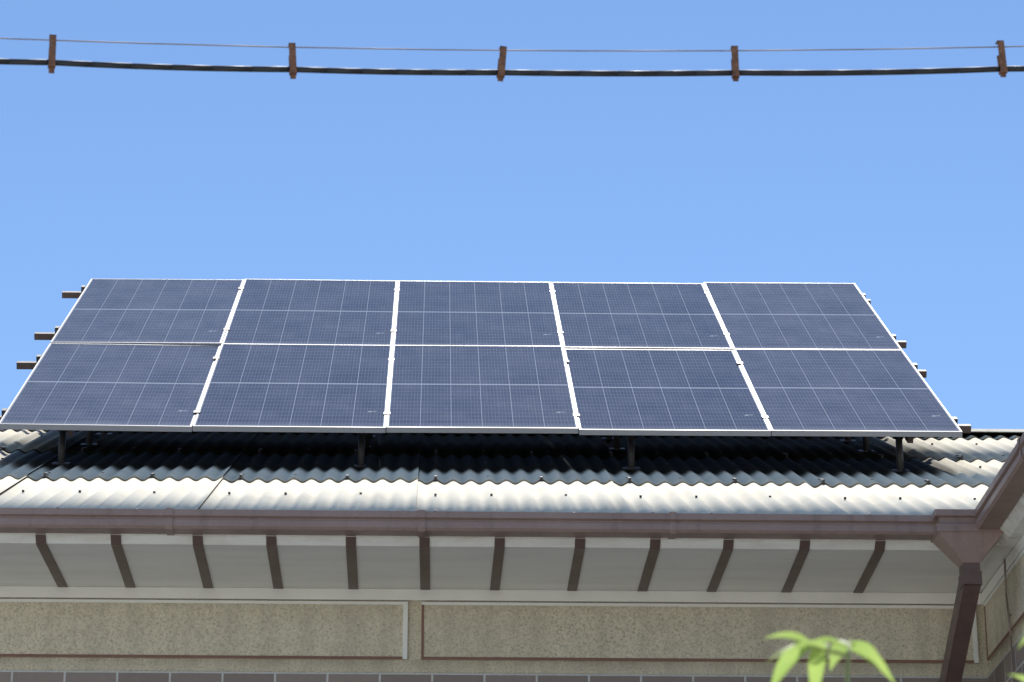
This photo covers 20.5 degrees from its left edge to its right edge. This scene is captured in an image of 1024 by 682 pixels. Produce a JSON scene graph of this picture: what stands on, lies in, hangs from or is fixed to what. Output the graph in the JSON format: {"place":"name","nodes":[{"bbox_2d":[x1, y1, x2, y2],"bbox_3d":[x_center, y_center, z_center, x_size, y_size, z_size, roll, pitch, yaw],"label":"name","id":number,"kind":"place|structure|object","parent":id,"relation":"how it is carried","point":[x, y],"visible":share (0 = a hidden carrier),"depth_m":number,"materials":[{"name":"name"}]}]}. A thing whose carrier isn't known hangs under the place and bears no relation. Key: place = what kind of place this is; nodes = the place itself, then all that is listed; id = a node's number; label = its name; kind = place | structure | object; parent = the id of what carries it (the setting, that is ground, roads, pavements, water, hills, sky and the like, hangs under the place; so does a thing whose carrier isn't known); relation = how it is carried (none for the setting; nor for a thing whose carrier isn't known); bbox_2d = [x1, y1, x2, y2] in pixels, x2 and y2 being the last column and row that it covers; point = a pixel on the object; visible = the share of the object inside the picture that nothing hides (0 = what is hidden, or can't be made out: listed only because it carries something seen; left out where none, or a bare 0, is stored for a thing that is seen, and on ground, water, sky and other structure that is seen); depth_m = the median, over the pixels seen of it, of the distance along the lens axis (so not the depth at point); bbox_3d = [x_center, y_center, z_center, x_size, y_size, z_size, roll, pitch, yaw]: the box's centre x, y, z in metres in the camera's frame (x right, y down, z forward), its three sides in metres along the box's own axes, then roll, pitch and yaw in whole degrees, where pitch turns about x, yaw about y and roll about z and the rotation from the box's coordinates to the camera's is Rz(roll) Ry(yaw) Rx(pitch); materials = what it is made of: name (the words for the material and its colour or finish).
{"place":"outdoors","nodes":[
{"label":"outdoors","id":0,"kind":"place"},
{"bbox_2d":[2,285,957,424],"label":"panel clamps","id":1,"kind":"object","parent":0,"point":[38,357],"visible":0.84,"depth_m":16.51,"materials":[{"name":"silver metal"}]},
{"bbox_2d":[0,0,1023,428],"label":"sky","id":2,"kind":"structure","parent":0,"point":[908,190],"materials":[{"name":"blue"}]},
{"bbox_2d":[48,34,1007,81],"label":"cable hangers","id":3,"kind":"object","parent":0,"point":[1001,61],"visible":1,"depth_m":9.93,"materials":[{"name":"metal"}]},
{"bbox_2d":[0,58,1023,76],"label":"overhead cable","id":4,"kind":"object","parent":3,"relation":"attached to","point":[508,72],"visible":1,"depth_m":9.92,"materials":[{"name":"black rubber"}]},
{"bbox_2d":[0,38,1023,50],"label":"messenger wire","id":5,"kind":"object","parent":3,"relation":"attached to","point":[499,50],"visible":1,"depth_m":9.95,"materials":[{"name":"metal"}]},
{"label":"roof sheets","id":6,"kind":"object","parent":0,"visible":0},
{"bbox_2d":[0,429,1021,514],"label":"roof sheets","id":7,"kind":"object","parent":6,"relation":"on","point":[408,460],"visible":0.84,"depth_m":14.85,"materials":[{"name":"white metal"}]},
{"bbox_2d":[51,430,909,472],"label":"panel support legs","id":8,"kind":"object","parent":7,"relation":"on","point":[364,441],"visible":0.21,"depth_m":15.20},
{"bbox_2d":[0,291,970,442],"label":"mounting rails","id":9,"kind":"object","parent":7,"relation":"on","point":[965,428],"visible":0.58,"depth_m":16.55,"materials":[{"name":"silver metal"}]},
{"bbox_2d":[0,343,220,431],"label":"solar panel","id":10,"kind":"object","parent":9,"relation":"on","point":[111,387],"visible":0.94,"depth_m":15.68,"materials":[{"name":"glass"}]},
{"bbox_2d":[50,279,243,345],"bbox_3d":[-2.265,-0.186,17.804,1.014,0.032,2.000,0,12,-1],"label":"solar panel","id":11,"kind":"object","parent":9,"relation":"on","point":[159,311],"visible":1,"depth_m":17.70,"materials":[{"name":"glass"}]},
{"bbox_2d":[193,344,391,432],"bbox_3d":[-1.198,0.250,15.858,1.014,0.030,2.000,1,12,-2],"label":"solar panel","id":12,"kind":"object","parent":9,"relation":"attached to","point":[296,388],"visible":1,"depth_m":15.71,"materials":[{"name":"glass"}]},
{"bbox_2d":[222,279,396,345],"bbox_3d":[-1.246,-0.178,17.825,1.014,0.032,2.000,1,12,-2],"label":"solar panel","id":13,"kind":"object","parent":9,"relation":"on","point":[323,312],"visible":0.99,"depth_m":17.76,"materials":[{"name":"glass"}]},
{"bbox_2d":[393,281,561,345],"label":"solar panel","id":14,"kind":"object","parent":9,"relation":"on","point":[486,313],"visible":0.97,"depth_m":17.79,"materials":[{"name":"glass"}]},
{"bbox_2d":[386,345,577,433],"bbox_3d":[-0.180,0.256,15.888,1.014,0.030,2.000,0,12,-1],"label":"solar panel","id":15,"kind":"object","parent":9,"relation":"on","point":[472,389],"visible":1,"depth_m":15.74,"materials":[{"name":"glass"}]},
{"bbox_2d":[551,282,732,349],"bbox_3d":[0.791,-0.160,17.883,1.014,0.032,2.000,0,12,-1],"label":"solar panel","id":16,"kind":"object","parent":9,"relation":"on","point":[669,316],"visible":0.96,"depth_m":17.79,"materials":[{"name":"glass"}]},
{"bbox_2d":[564,349,770,435],"bbox_3d":[0.839,0.275,15.911,1.014,0.032,2.000,0,12,-1],"label":"solar panel","id":17,"kind":"object","parent":9,"relation":"on","point":[662,392],"visible":0.95,"depth_m":15.76,"materials":[{"name":"glass"}]},
{"bbox_2d":[703,282,901,350],"bbox_3d":[1.810,-0.156,17.907,1.014,0.030,2.000,0,13,-1],"label":"solar panel","id":18,"kind":"object","parent":9,"relation":"on","point":[836,316],"visible":1,"depth_m":17.83,"materials":[{"name":"glass"}]},
{"bbox_2d":[734,349,961,436],"bbox_3d":[1.857,0.278,15.944,1.014,0.032,2.000,0,12,-1],"label":"solar panel","id":19,"kind":"object","parent":9,"relation":"on","point":[827,392],"visible":1,"depth_m":15.79,"materials":[{"name":"glass"}]},
{"bbox_2d":[0,435,1003,514],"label":"screws","id":20,"kind":"object","parent":7,"relation":"on","point":[491,494],"visible":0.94,"depth_m":14.56,"materials":[{"name":"grey metal"}]},
{"bbox_2d":[962,429,1023,435],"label":"ridge cap","id":21,"kind":"object","parent":7,"relation":"on","point":[1001,432],"depth_m":17.76,"materials":[{"name":"grey metal"}]},
{"label":"ground","id":22,"kind":"structure","parent":0,"visible":0},
{"bbox_2d":[0,477,1023,676],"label":"building walls","id":23,"kind":"structure","parent":22,"relation":"on","point":[415,663],"depth_m":13.28,"materials":[{"name":"paint"}]},
{"bbox_2d":[0,553,1023,663],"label":"frieze panels","id":24,"kind":"object","parent":23,"relation":"attached to","point":[377,630],"visible":0.93,"depth_m":13.30,"materials":[{"name":"beige concrete"}]},
{"bbox_2d":[0,605,1023,662],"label":"brown frieze lines","id":25,"kind":"object","parent":23,"relation":"attached to","point":[468,658],"visible":1,"depth_m":13.26,"materials":[{"name":"brown paint"}]},
{"bbox_2d":[0,534,1023,662],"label":"white frieze lines","id":26,"kind":"object","parent":23,"relation":"attached to","point":[498,597],"visible":0.93,"depth_m":13.36,"materials":[{"name":"white paint"}]},
{"bbox_2d":[0,493,1023,592],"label":"soffit","id":27,"kind":"structure","parent":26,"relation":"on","point":[529,563],"depth_m":12.93,"materials":[{"name":"white paint"}]},
{"bbox_2d":[35,533,885,592],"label":"gutter brackets","id":28,"kind":"object","parent":27,"relation":"attached to","point":[497,565],"visible":1,"depth_m":12.93,"materials":[{"name":"brown metal"}]},
{"bbox_2d":[0,433,1023,539],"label":"gutter channels","id":29,"kind":"object","parent":27,"relation":"attached to","point":[1004,492],"visible":0.91,"depth_m":12.57,"materials":[{"name":"metal"}]},
{"bbox_2d":[165,438,1023,538],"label":"gutter clips","id":30,"kind":"object","parent":29,"relation":"attached to","point":[421,523],"visible":1,"depth_m":12.56,"materials":[{"name":"metal"}]},
{"bbox_2d":[0,633,1023,681],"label":"tile band","id":31,"kind":"object","parent":23,"relation":"attached to","point":[1001,671],"visible":1,"depth_m":13.22,"materials":[{"name":"grey tile"}]},
{"bbox_2d":[930,509,1002,681],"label":"downspout","id":32,"kind":"object","parent":23,"relation":"attached to","point":[962,542],"visible":0.82,"depth_m":12.56,"materials":[{"name":"brown metal"}]},
{"bbox_2d":[1003,559,1013,681],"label":"wall trim","id":33,"kind":"structure","parent":23,"relation":"attached to","point":[1008,614],"depth_m":12.75,"materials":[{"name":"metal"}]},
{"bbox_2d":[764,632,893,681],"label":"shrub","id":34,"kind":"object","parent":22,"relation":"on","point":[790,657],"depth_m":5.27,"materials":[{"name":"green plant"}]},
{"bbox_2d":[1008,626,1023,681],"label":"shrub","id":35,"kind":"object","parent":22,"relation":"on","point":[1021,677],"visible":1,"depth_m":5.32,"materials":[{"name":"green plant"}]}
]}

